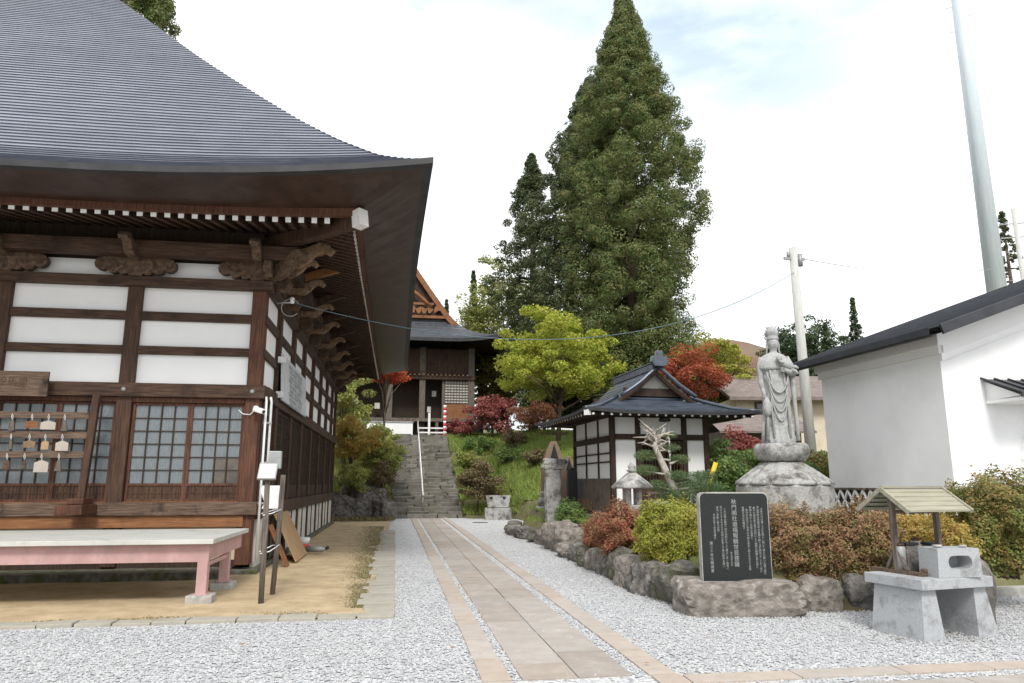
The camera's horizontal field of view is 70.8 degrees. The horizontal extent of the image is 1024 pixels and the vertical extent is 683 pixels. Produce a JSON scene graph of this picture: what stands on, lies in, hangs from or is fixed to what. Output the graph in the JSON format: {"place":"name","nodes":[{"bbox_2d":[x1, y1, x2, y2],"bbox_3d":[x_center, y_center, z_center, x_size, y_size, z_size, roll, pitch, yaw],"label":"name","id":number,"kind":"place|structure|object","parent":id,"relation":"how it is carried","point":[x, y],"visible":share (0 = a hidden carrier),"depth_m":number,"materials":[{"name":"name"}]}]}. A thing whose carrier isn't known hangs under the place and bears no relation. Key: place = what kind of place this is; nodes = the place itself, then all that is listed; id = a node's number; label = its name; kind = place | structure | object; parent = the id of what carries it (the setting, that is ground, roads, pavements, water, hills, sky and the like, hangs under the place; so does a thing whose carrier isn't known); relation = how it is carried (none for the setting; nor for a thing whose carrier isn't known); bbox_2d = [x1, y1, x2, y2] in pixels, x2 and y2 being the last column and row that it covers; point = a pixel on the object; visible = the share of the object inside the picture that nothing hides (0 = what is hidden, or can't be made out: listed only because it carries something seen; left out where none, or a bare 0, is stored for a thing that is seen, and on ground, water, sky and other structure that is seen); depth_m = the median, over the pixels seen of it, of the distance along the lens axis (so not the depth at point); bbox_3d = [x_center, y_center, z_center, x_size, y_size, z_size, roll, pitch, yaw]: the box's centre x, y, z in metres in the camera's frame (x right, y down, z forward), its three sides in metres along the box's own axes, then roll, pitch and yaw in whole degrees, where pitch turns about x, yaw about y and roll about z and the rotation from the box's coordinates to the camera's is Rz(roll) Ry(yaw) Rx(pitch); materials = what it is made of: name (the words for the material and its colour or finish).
{"place":"outdoors","nodes":[
{"label":"outdoors","id":0,"kind":"place"},
{"bbox_2d":[0,521,389,621],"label":"dirt ground","id":1,"kind":"structure","parent":0,"point":[307,582],"depth_m":10.16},
{"bbox_2d":[20,526,383,621],"bbox_3d":[-6.912,4.812,16.613,7.569,0.019,17.818,2,-11,-9],"label":"moss","id":2,"kind":"object","parent":1,"relation":"on","point":[374,542],"visible":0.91,"depth_m":12.90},
{"bbox_2d":[0,0,432,583],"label":"temple hall","id":3,"kind":"structure","parent":1,"relation":"on","point":[178,220],"depth_m":12.80,"materials":[{"name":"wood"}]},
{"bbox_2d":[0,400,59,501],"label":"sliding door","id":4,"kind":"structure","parent":3,"relation":"in","point":[17,484],"depth_m":12.25,"materials":[{"name":"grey wood"}]},
{"bbox_2d":[0,394,101,515],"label":"plaque rack","id":5,"kind":"object","parent":3,"relation":"attached to","point":[81,504],"visible":1,"depth_m":11.97,"materials":[{"name":"brown wood"}]},
{"bbox_2d":[0,371,49,395],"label":"wooden signboard","id":6,"kind":"object","parent":5,"relation":"attached to","point":[24,383],"visible":1,"depth_m":12.12,"materials":[{"name":"brown wood"}]},
{"bbox_2d":[48,401,115,501],"bbox_3d":[-7.384,1.894,12.422,0.918,1.705,0.050,2,-11,-9],"label":"sliding door","id":7,"kind":"structure","parent":3,"relation":"in","point":[64,484],"depth_m":12.42,"materials":[{"name":"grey wood"}]},
{"bbox_2d":[124,403,190,501],"bbox_3d":[-6.190,1.931,12.608,0.960,1.705,0.050,2,-11,-9],"label":"sliding door","id":8,"kind":"structure","parent":3,"relation":"in","point":[158,446],"depth_m":12.61,"materials":[{"name":"grey wood"}]},
{"bbox_2d":[183,404,244,500],"bbox_3d":[-5.260,1.959,12.752,0.918,1.705,0.050,2,-11,-9],"label":"sliding door","id":9,"kind":"structure","parent":3,"relation":"in","point":[213,462],"depth_m":12.75,"materials":[{"name":"grey wood"}]},
{"bbox_2d":[255,396,272,559],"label":"conduit pipes","id":10,"kind":"object","parent":3,"relation":"attached to","point":[262,461],"visible":0.7,"depth_m":12.73,"materials":[{"name":"white paint"}]},
{"bbox_2d":[256,401,273,501],"bbox_3d":[-4.688,2.103,13.629,0.050,1.820,1.145,2,-11,-9],"label":"side door","id":11,"kind":"structure","parent":3,"relation":"in","point":[263,403],"depth_m":13.44,"materials":[{"name":"brown wood"}]},
{"bbox_2d":[278,414,288,485],"bbox_3d":[-5.035,2.525,15.780,0.050,1.820,0.905,2,-11,-9],"label":"side door","id":12,"kind":"structure","parent":3,"relation":"in","point":[285,419],"depth_m":15.93,"materials":[{"name":"brown wood"}]},
{"bbox_2d":[276,353,305,416],"bbox_3d":[-4.918,1.070,16.253,0.140,0.982,3.950,2,-11,-9],"label":"notice board","id":13,"kind":"object","parent":3,"relation":"attached to","point":[292,393],"visible":1,"depth_m":15.78,"materials":[{"name":"white paint"}]},
{"bbox_2d":[291,421,299,497],"bbox_3d":[-5.346,2.903,17.707,0.050,1.820,0.830,2,-11,-9],"label":"side door","id":14,"kind":"structure","parent":3,"relation":"in","point":[297,426],"depth_m":17.74,"materials":[{"name":"brown wood"}]},
{"bbox_2d":[258,480,269,603],"bbox_3d":[-3.266,2.597,9.498,0.075,1.661,0.098,11,-15,-43],"label":"wooden stake","id":15,"kind":"object","parent":1,"relation":"on","point":[264,543],"visible":0.83,"depth_m":9.45,"materials":[{"name":"brown wood"}]},
{"bbox_2d":[257,451,282,479],"bbox_3d":[-3.288,1.683,9.782,0.250,0.396,0.410,2,-11,-9],"label":"tilted sign","id":16,"kind":"object","parent":15,"relation":"attached to","point":[269,469],"visible":1,"depth_m":9.68,"materials":[{"name":"grey metal"}]},
{"bbox_2d":[270,475,285,594],"bbox_3d":[-3.312,2.737,10.210,0.149,1.664,0.096,-7,-13,30],"label":"wooden stake","id":17,"kind":"object","parent":1,"relation":"on","point":[278,535],"visible":0.87,"depth_m":10.20,"materials":[{"name":"brown wood"}]},
{"bbox_2d":[274,511,306,561],"bbox_3d":[-4.556,3.990,14.861,0.483,0.918,1.750,2,-11,-9],"label":"plywood board","id":18,"kind":"object","parent":1,"relation":"on","point":[297,549],"visible":0.95,"depth_m":14.79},
{"bbox_2d":[0,518,1023,682],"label":"gravel yard","id":19,"kind":"structure","parent":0,"point":[493,535],"depth_m":7.12,"materials":[{"name":"gravel"}]},
{"bbox_2d":[485,495,510,519],"bbox_3d":[-0.600,7.128,30.799,1.120,1.070,0.560,1,-11,-4],"label":"stone trough","id":20,"kind":"object","parent":19,"relation":"on","point":[498,513],"visible":0.84,"depth_m":30.54,"materials":[{"name":"stone"}]},
{"bbox_2d":[541,519,578,549],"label":"garden rock","id":21,"kind":"object","parent":19,"relation":"on","point":[548,529],"visible":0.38,"depth_m":17.01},
{"bbox_2d":[671,576,807,617],"bbox_3d":[2.748,3.143,8.771,1.530,0.528,0.779,0,-11,0],"label":"base rock","id":22,"kind":"object","parent":19,"relation":"on","point":[697,597],"visible":0.77,"depth_m":8.44,"materials":[{"name":"stone"}]},
{"bbox_2d":[696,492,772,581],"bbox_3d":[2.731,2.406,8.860,0.850,1.080,0.135,0,-11,0],"label":"inscribed stone","id":23,"kind":"object","parent":22,"relation":"on","point":[734,544],"visible":1,"depth_m":8.80,"materials":[{"name":"stone"}]},
{"bbox_2d":[864,571,998,642],"bbox_3d":[4.429,2.765,7.602,1.009,0.600,0.740,4,-12,-19],"label":"granite table","id":24,"kind":"object","parent":19,"relation":"on","point":[926,609],"visible":0.93,"depth_m":7.41,"materials":[{"name":"stone"}]},
{"bbox_2d":[899,541,918,571],"bbox_3d":[4.312,2.350,7.858,0.180,0.310,0.180,4,-12,-19],"label":"container","id":25,"kind":"object","parent":24,"relation":"on","point":[912,556],"visible":0.55,"depth_m":7.78,"materials":[{"name":"grey metal"}]},
{"bbox_2d":[856,486,973,576],"bbox_3d":[4.429,2.052,7.901,0.915,0.915,0.715,4,-12,-19],"label":"incense shelter","id":26,"kind":"object","parent":24,"relation":"on","point":[934,500],"visible":0.87,"depth_m":7.82,"materials":[{"name":"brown wood"}]},
{"bbox_2d":[918,544,982,577],"bbox_3d":[4.554,2.279,7.510,0.505,0.315,0.300,2,-11,-9],"label":"granite incense box","id":27,"kind":"object","parent":24,"relation":"on","point":[941,561],"visible":0.99,"depth_m":7.39,"materials":[{"name":"stone"}]},
{"bbox_2d":[980,559,997,624],"bbox_3d":[5.169,2.826,8.063,0.473,0.926,0.414,4,-12,-20],"label":"dark boulder","id":28,"kind":"object","parent":19,"relation":"on","point":[992,594],"visible":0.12,"depth_m":7.94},
{"bbox_2d":[140,0,1023,429],"label":"sky","id":29,"kind":"structure","parent":0,"point":[831,130],"materials":[{"name":"white"}]},
{"bbox_2d":[335,429,1023,612],"bbox_3d":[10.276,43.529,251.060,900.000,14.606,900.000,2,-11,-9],"label":"ground","id":30,"kind":"structure","parent":0,"point":[847,605],"depth_m":20.96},
{"bbox_2d":[120,0,181,40],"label":"cedar tree","id":31,"kind":"object","parent":30,"relation":"on","point":[161,13],"visible":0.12,"depth_m":52.24,"materials":[{"name":"green plant"}]},
{"bbox_2d":[186,616,238,624],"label":"border stone","id":32,"kind":"object","parent":30,"relation":"on","point":[213,620],"visible":0.58,"depth_m":8.07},
{"bbox_2d":[332,494,361,517],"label":"slope rock","id":33,"kind":"object","parent":30,"relation":"on","point":[345,505],"visible":0.44,"depth_m":30.66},
{"bbox_2d":[334,463,370,497],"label":"green shrub","id":34,"kind":"object","parent":30,"relation":"on","point":[348,473],"visible":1,"depth_m":30.88,"materials":[{"name":"green plant"}]},
{"bbox_2d":[335,378,377,468],"bbox_3d":[-8.428,4.232,35.783,3.337,5.179,3.940,2,-11,-9],"label":"tree","id":35,"kind":"object","parent":30,"relation":"on","point":[346,399],"visible":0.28,"depth_m":35.47,"materials":[{"name":"green plant"}]},
{"bbox_2d":[335,414,383,495],"bbox_3d":[-7.158,5.009,31.792,2.943,3.515,2.484,2,-11,-9],"label":"orange shrub","id":36,"kind":"object","parent":30,"relation":"on","point":[353,449],"visible":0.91,"depth_m":31.52,"materials":[{"name":"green plant"}]},
{"bbox_2d":[333,430,390,494],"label":"slope weeds","id":37,"kind":"object","parent":30,"relation":"on","point":[337,467],"visible":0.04,"depth_m":35.48,"materials":[{"name":"green plant"}]},
{"bbox_2d":[356,483,389,516],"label":"slope rock","id":38,"kind":"object","parent":30,"relation":"on","point":[366,499],"visible":0.36,"depth_m":31.15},
{"bbox_2d":[368,458,398,500],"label":"dry shrub","id":39,"kind":"object","parent":30,"relation":"on","point":[383,477],"visible":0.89,"depth_m":31.80,"materials":[{"name":"brown plant"}]},
{"bbox_2d":[358,422,409,472],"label":"green shrub","id":40,"kind":"object","parent":30,"relation":"on","point":[370,460],"visible":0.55,"depth_m":33.24,"materials":[{"name":"green plant"}]},
{"bbox_2d":[372,499,396,520],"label":"slope rock","id":41,"kind":"object","parent":30,"relation":"on","point":[383,508],"visible":0.68,"depth_m":30.79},
{"bbox_2d":[363,421,413,434],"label":"white retaining wall","id":42,"kind":"structure","parent":30,"relation":"on","point":[401,427],"depth_m":45.05,"materials":[{"name":"paint"}]},
{"bbox_2d":[372,371,410,441],"bbox_3d":[-6.242,3.213,36.398,2.272,4.612,2.288,2,-11,-9],"label":"maple tree","id":43,"kind":"object","parent":30,"relation":"on","point":[395,377],"visible":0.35,"depth_m":36.55,"materials":[{"name":"red plant"}]},
{"bbox_2d":[337,269,507,435],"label":"temple","id":44,"kind":"structure","parent":30,"relation":"on","point":[437,382],"depth_m":50.08,"materials":[{"name":"brown wood"}]},
{"bbox_2d":[391,434,461,518],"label":"stone steps","id":45,"kind":"structure","parent":30,"relation":"on","point":[440,496],"depth_m":36.22,"materials":[{"name":"stone"}]},
{"bbox_2d":[446,418,480,434],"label":"pink shrub","id":46,"kind":"object","parent":30,"relation":"on","point":[464,428],"visible":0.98,"depth_m":44.23,"materials":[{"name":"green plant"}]},
{"bbox_2d":[451,450,479,469],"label":"slope plant","id":47,"kind":"object","parent":30,"relation":"on","point":[464,458],"visible":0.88,"depth_m":38.20,"materials":[{"name":"green plant"}]},
{"bbox_2d":[453,457,502,510],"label":"dry shrub","id":48,"kind":"object","parent":30,"relation":"on","point":[481,483],"visible":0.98,"depth_m":32.51,"materials":[{"name":"brown plant"}]},
{"bbox_2d":[461,435,497,453],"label":"slope plant","id":49,"kind":"object","parent":30,"relation":"on","point":[481,443],"visible":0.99,"depth_m":41.06,"materials":[{"name":"green plant"}]},
{"bbox_2d":[444,273,516,432],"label":"hillside tree","id":50,"kind":"object","parent":30,"relation":"on","point":[471,318],"visible":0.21,"depth_m":59.10,"materials":[{"name":"green plant"}]},
{"bbox_2d":[460,394,519,436],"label":"maple tree","id":51,"kind":"object","parent":30,"relation":"on","point":[486,407],"visible":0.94,"depth_m":43.42,"materials":[{"name":"red plant"}]},
{"bbox_2d":[466,254,528,432],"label":"hillside tree","id":52,"kind":"object","parent":30,"relation":"on","point":[484,309],"visible":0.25,"depth_m":58.50,"materials":[{"name":"green plant"}]},
{"bbox_2d":[475,352,521,432],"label":"hillside tree","id":53,"kind":"object","parent":30,"relation":"on","point":[492,387],"visible":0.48,"depth_m":53.13,"materials":[{"name":"green plant"}]},
{"bbox_2d":[447,428,572,514],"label":"grass","id":54,"kind":"structure","parent":30,"relation":"on","point":[532,480],"depth_m":36.90,"materials":[{"name":"plant"}]},
{"bbox_2d":[493,446,526,463],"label":"slope plant","id":55,"kind":"object","parent":30,"relation":"on","point":[504,456],"visible":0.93,"depth_m":37.25,"materials":[{"name":"green plant"}]},
{"bbox_2d":[481,152,574,428],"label":"cedar tree","id":56,"kind":"object","parent":30,"relation":"on","point":[529,185],"visible":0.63,"depth_m":51.72,"materials":[{"name":"green plant"}]},
{"bbox_2d":[504,399,563,432],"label":"pink shrub","id":57,"kind":"object","parent":30,"relation":"on","point":[525,418],"visible":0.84,"depth_m":41.80,"materials":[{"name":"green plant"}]},
{"bbox_2d":[509,379,585,428],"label":"hillside tree","id":58,"kind":"object","parent":30,"relation":"on","point":[521,397],"visible":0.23,"depth_m":44.08,"materials":[{"name":"red plant"}]},
{"bbox_2d":[541,441,566,505],"bbox_3d":[1.363,4.455,23.582,0.827,2.338,0.320,2,-11,-9],"label":"stone marker","id":59,"kind":"object","parent":30,"relation":"on","point":[553,451],"visible":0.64,"depth_m":23.54,"materials":[{"name":"brown stone"}]},
{"bbox_2d":[541,458,567,521],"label":"grey stone pillar","id":60,"kind":"structure","parent":30,"relation":"on","point":[553,467],"depth_m":20.39,"materials":[{"name":"stone"}]},
{"bbox_2d":[492,304,627,440],"bbox_3d":[2.291,1.531,36.053,6.868,6.792,6.844,2,-11,-9],"label":"maple tree","id":61,"kind":"object","parent":30,"relation":"on","point":[555,374],"visible":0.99,"depth_m":35.55,"materials":[{"name":"green plant"}]},
{"bbox_2d":[549,527,584,551],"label":"garden rock","id":62,"kind":"object","parent":30,"relation":"on","point":[570,534],"visible":0.44,"depth_m":16.05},
{"bbox_2d":[553,496,587,523],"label":"plant","id":63,"kind":"object","parent":30,"relation":"on","point":[571,512],"visible":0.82,"depth_m":17.98,"materials":[{"name":"green plant"}]},
{"bbox_2d":[567,468,577,504],"bbox_3d":[1.700,4.421,20.248,0.500,1.719,0.400,2,-11,-9],"label":"dark stele","id":64,"kind":"object","parent":30,"relation":"on","point":[572,486],"visible":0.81,"depth_m":20.26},
{"bbox_2d":[515,76,671,407],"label":"cedar tree","id":65,"kind":"object","parent":30,"relation":"on","point":[546,278],"visible":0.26,"depth_m":44.89,"materials":[{"name":"green plant"}]},
{"bbox_2d":[587,494,649,555],"bbox_3d":[1.990,3.162,12.391,1.401,1.050,1.526,-3,-12,16],"label":"azalea bush","id":66,"kind":"object","parent":30,"relation":"on","point":[612,522],"visible":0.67,"depth_m":12.08,"materials":[{"name":"red plant"}]},
{"bbox_2d":[606,545,633,579],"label":"garden rock","id":67,"kind":"object","parent":30,"relation":"on","point":[618,551],"visible":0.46,"depth_m":11.70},
{"bbox_2d":[613,554,647,588],"bbox_3d":[1.873,3.596,11.107,0.619,0.625,0.912,0,-11,0],"label":"garden rock","id":68,"kind":"object","parent":30,"relation":"on","point":[621,563],"visible":0.38,"depth_m":10.93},
{"bbox_2d":[611,462,652,521],"bbox_3d":[2.124,2.864,12.678,0.770,1.460,0.720,2,-11,-9],"label":"stone lantern","id":69,"kind":"object","parent":30,"relation":"on","point":[626,483],"visible":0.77,"depth_m":12.58,"materials":[{"name":"stone"}]},
{"bbox_2d":[553,0,715,398],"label":"cedar tree","id":70,"kind":"object","parent":30,"relation":"on","point":[625,69],"visible":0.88,"depth_m":40.45,"materials":[{"name":"green plant"}]},
{"bbox_2d":[623,559,666,596],"bbox_3d":[2.002,3.427,10.393,0.634,0.599,0.906,3,-12,-17],"label":"garden rock","id":71,"kind":"object","parent":30,"relation":"on","point":[637,578],"visible":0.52,"depth_m":10.16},
{"bbox_2d":[534,350,760,517],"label":"hall","id":72,"kind":"structure","parent":30,"relation":"on","point":[606,427],"depth_m":18.83,"materials":[{"name":"paint"}]},
{"bbox_2d":[626,491,698,566],"bbox_3d":[2.351,2.759,10.604,1.383,1.188,1.354,2,-11,-9],"label":"azalea bush","id":73,"kind":"object","parent":30,"relation":"on","point":[667,533],"visible":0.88,"depth_m":10.27,"materials":[{"name":"yellow plant"}]},
{"bbox_2d":[650,559,699,602],"bbox_3d":[2.237,3.260,9.670,0.768,0.678,0.914,3,-12,-16],"label":"garden rock","id":74,"kind":"object","parent":30,"relation":"on","point":[661,586],"visible":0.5,"depth_m":9.39,"materials":[{"name":"stone"}]},
{"bbox_2d":[633,419,727,507],"bbox_3d":[3.501,2.800,14.817,2.178,2.441,1.181,2,-11,-9],"label":"pine tree","id":75,"kind":"object","parent":30,"relation":"on","point":[674,488],"visible":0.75,"depth_m":14.72,"materials":[{"name":"green plant"}]},
{"bbox_2d":[658,342,733,400],"bbox_3d":[7.904,2.524,31.315,4.307,5.014,3.576,6,-13,-27],"label":"maple tree","id":76,"kind":"object","parent":30,"relation":"on","point":[683,373],"visible":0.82,"depth_m":30.91,"materials":[{"name":"red plant"}]},
{"bbox_2d":[675,438,750,480],"bbox_3d":[5.422,3.813,19.917,2.084,2.545,2.137,-6,-13,28],"label":"garden bush","id":77,"kind":"object","parent":30,"relation":"on","point":[714,448],"visible":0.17,"depth_m":20.04,"materials":[{"name":"green plant"}]},
{"bbox_2d":[671,332,756,405],"bbox_3d":[10.494,2.492,36.298,4.276,6.397,4.266,-5,-12,23],"label":"maple tree","id":78,"kind":"object","parent":30,"relation":"on","point":[726,346],"visible":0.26,"depth_m":35.85,"materials":[{"name":"green plant"}]},
{"bbox_2d":[411,518,1023,682],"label":"path edging","id":79,"kind":"object","parent":30,"relation":"on","point":[489,665],"visible":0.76,"depth_m":6.39,"materials":[{"name":"stone"}]},
{"bbox_2d":[703,449,756,491],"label":"garden bush","id":80,"kind":"object","parent":30,"relation":"on","point":[733,464],"visible":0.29,"depth_m":17.20,"materials":[{"name":"green plant"}]},
{"bbox_2d":[723,424,761,469],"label":"garden bush","id":81,"kind":"object","parent":30,"relation":"on","point":[746,444],"visible":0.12,"depth_m":21.87,"materials":[{"name":"red plant"}]},
{"bbox_2d":[696,376,826,451],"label":"distant house","id":82,"kind":"structure","parent":30,"relation":"on","point":[742,393],"depth_m":32.14,"materials":[{"name":"beige wood"}]},
{"bbox_2d":[708,415,816,467],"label":"weathered shed","id":83,"kind":"structure","parent":30,"relation":"on","point":[752,427],"depth_m":28.32,"materials":[{"name":"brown wood"}]},
{"bbox_2d":[734,443,835,535],"bbox_3d":[5.176,2.920,13.676,2.100,1.935,2.100,2,-11,-9],"label":"lotus pedestal","id":84,"kind":"object","parent":30,"relation":"on","point":[782,470],"visible":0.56,"depth_m":13.14,"materials":[{"name":"stone"}]},
{"bbox_2d":[756,326,800,442],"bbox_3d":[5.151,0.833,14.060,0.730,2.310,0.609,-1,-11,3],"label":"kannon statue","id":85,"kind":"object","parent":84,"relation":"on","point":[773,375],"visible":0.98,"depth_m":13.84,"materials":[{"name":"stone"}]},
{"bbox_2d":[755,322,827,375],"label":"distant tree","id":86,"kind":"object","parent":30,"relation":"on","point":[784,337],"visible":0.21,"depth_m":51.27,"materials":[{"name":"green plant"}]},
{"bbox_2d":[783,247,816,462],"bbox_3d":[8.973,0.894,22.218,0.700,7.904,0.333,2,-11,-9],"label":"utility pole","id":87,"kind":"object","parent":30,"relation":"on","point":[796,262],"visible":0.85,"depth_m":22.26,"materials":[{"name":"concrete"}]},
{"bbox_2d":[296,273,792,339],"bbox_3d":[2.407,-1.358,18.273,15.633,3.416,0.017,7,-13,-32],"label":"blue cable","id":88,"kind":"object","parent":87,"relation":"attached to","point":[528,339],"visible":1,"depth_m":16.60,"materials":[{"name":"metal"}]},
{"bbox_2d":[765,490,867,580],"bbox_3d":[3.764,2.680,9.610,1.643,1.359,1.672,2,-11,-9],"label":"hedge shrub","id":89,"kind":"object","parent":30,"relation":"on","point":[792,545],"visible":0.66,"depth_m":9.20,"materials":[{"name":"brown plant"}]},
{"bbox_2d":[782,314,852,374],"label":"distant tree","id":90,"kind":"object","parent":30,"relation":"on","point":[841,338],"visible":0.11,"depth_m":53.19,"materials":[{"name":"green plant"}]},
{"bbox_2d":[792,574,843,612],"bbox_3d":[3.809,3.186,9.027,0.621,0.527,0.544,0,-11,0],"label":"garden rock","id":91,"kind":"object","parent":30,"relation":"on","point":[823,593],"visible":0.65,"depth_m":8.83,"materials":[{"name":"stone"}]},
{"bbox_2d":[848,297,863,340],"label":"fir tree","id":92,"kind":"object","parent":30,"relation":"on","point":[854,326],"visible":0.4,"depth_m":51.18,"materials":[{"name":"green plant"}]},
{"bbox_2d":[841,572,873,610],"bbox_3d":[4.350,3.199,9.055,0.539,0.545,0.460,0,-11,-1],"label":"garden rock","id":93,"kind":"object","parent":30,"relation":"on","point":[858,590],"visible":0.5,"depth_m":8.87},
{"bbox_2d":[804,488,911,576],"bbox_3d":[4.643,2.664,9.696,1.699,1.364,1.401,-4,-12,21],"label":"hedge shrub","id":94,"kind":"object","parent":30,"relation":"on","point":[871,544],"visible":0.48,"depth_m":9.31,"materials":[{"name":"brown plant"}]},
{"bbox_2d":[861,509,940,557],"bbox_3d":[5.463,2.802,10.014,1.533,1.060,1.298,2,-11,-9],"label":"hedge shrub","id":95,"kind":"object","parent":30,"relation":"on","point":[915,523],"visible":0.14,"depth_m":9.81,"materials":[{"name":"yellow plant"}]},
{"bbox_2d":[793,279,1023,518],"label":"storehouse","id":96,"kind":"structure","parent":30,"relation":"on","point":[935,398],"depth_m":13.05,"materials":[{"name":"paint"}]},
{"bbox_2d":[921,514,989,559],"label":"bush","id":97,"kind":"object","parent":30,"relation":"on","point":[952,536],"visible":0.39,"depth_m":8.54,"materials":[{"name":"yellow plant"}]},
{"bbox_2d":[931,460,1023,579],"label":"bush","id":98,"kind":"object","parent":30,"relation":"on","point":[996,520],"visible":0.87,"depth_m":9.00,"materials":[{"name":"green plant"}]},
{"bbox_2d":[946,0,1013,292],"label":"steel mast","id":99,"kind":"object","parent":30,"relation":"on","point":[991,248],"visible":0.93,"depth_m":42.53,"materials":[{"name":"grey metal"}]},
{"bbox_2d":[997,210,1023,284],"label":"fir tree","id":100,"kind":"object","parent":30,"relation":"on","point":[1005,230],"visible":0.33,"depth_m":54.25,"materials":[{"name":"green plant"}]},
{"bbox_2d":[1001,208,1023,279],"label":"slim pole","id":101,"kind":"object","parent":30,"relation":"on","point":[1017,237],"visible":0.9,"depth_m":49.66,"materials":[{"name":"metal"}]},
{"bbox_2d":[581,339,820,406],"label":"hills","id":102,"kind":"structure","parent":0,"point":[749,349],"depth_m":302.42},
{"bbox_2d":[419,518,1023,682],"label":"stone path","id":103,"kind":"structure","parent":0,"point":[531,654],"depth_m":7.79,"materials":[{"name":"stone"}]},
{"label":"footing stone","id":104,"kind":"object","parent":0,"visible":0},
{"bbox_2d":[0,528,248,594],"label":"bench","id":105,"kind":"object","parent":104,"relation":"on","point":[201,547],"visible":1,"depth_m":9.39,"materials":[{"name":"pink paint"}]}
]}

